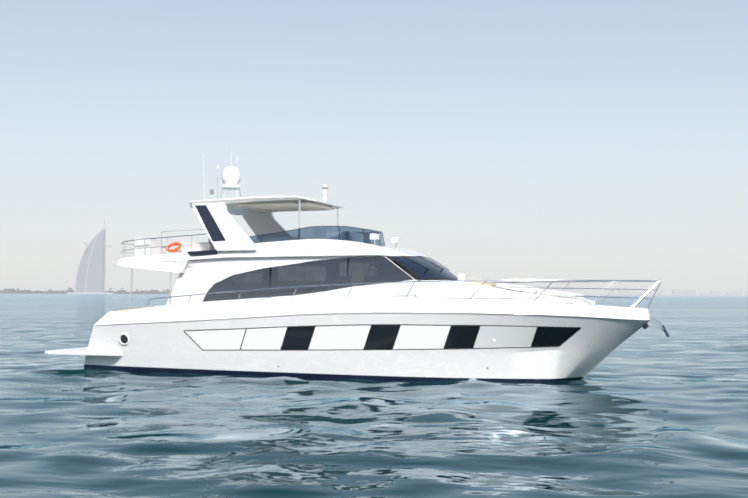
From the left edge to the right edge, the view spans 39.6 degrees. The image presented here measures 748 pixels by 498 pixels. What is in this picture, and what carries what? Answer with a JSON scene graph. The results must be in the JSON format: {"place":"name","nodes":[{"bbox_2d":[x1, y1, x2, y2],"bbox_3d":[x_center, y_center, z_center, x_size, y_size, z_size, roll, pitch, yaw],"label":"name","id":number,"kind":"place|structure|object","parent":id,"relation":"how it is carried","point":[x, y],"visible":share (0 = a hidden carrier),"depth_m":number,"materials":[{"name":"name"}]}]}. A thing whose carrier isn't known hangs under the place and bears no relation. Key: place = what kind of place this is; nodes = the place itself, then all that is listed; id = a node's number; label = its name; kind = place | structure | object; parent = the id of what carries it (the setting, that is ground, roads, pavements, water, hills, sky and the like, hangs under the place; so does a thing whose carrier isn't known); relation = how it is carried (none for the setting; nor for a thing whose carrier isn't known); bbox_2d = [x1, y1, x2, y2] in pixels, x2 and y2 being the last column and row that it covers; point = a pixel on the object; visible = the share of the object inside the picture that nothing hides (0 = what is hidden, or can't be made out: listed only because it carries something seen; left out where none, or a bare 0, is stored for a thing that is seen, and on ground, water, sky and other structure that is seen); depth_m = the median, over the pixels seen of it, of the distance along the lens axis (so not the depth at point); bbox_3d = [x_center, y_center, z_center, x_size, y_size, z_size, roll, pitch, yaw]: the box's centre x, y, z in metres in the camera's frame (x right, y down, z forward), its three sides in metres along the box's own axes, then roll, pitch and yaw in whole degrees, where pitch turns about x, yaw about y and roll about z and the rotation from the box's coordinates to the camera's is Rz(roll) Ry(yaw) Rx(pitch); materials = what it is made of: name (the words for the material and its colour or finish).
{"place":"outdoors","nodes":[
{"label":"outdoors","id":0,"kind":"place"},
{"bbox_2d":[0,294,747,497],"bbox_3d":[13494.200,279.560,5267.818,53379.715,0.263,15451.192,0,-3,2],"label":"sea water","id":1,"kind":"structure","parent":0,"point":[652,410],"depth_m":19.42,"materials":[{"name":"blue liquid"}]},
{"bbox_2d":[67,217,113,293],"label":"skyscraper","id":2,"kind":"structure","parent":1,"relation":"on","point":[90,274],"depth_m":4293.98,"materials":[{"name":"grey"}]},
{"bbox_2d":[45,151,670,382],"bbox_3d":[-0.728,0.623,32.705,19.364,8.100,5.144,-1,-3,19],"label":"motor yacht","id":3,"kind":"object","parent":1,"relation":"on","point":[273,297],"visible":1,"depth_m":30.68,"materials":[{"name":"white plastic"}]},
{"bbox_2d":[0,288,747,295],"bbox_3d":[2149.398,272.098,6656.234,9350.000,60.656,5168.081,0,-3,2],"label":"coastline","id":4,"kind":"structure","parent":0,"point":[676,292],"depth_m":8582.50,"materials":[{"name":"grey"}]},
{"bbox_2d":[0,0,747,294],"label":"sky","id":5,"kind":"structure","parent":0,"point":[496,139],"materials":[{"name":"blue"}]}
]}

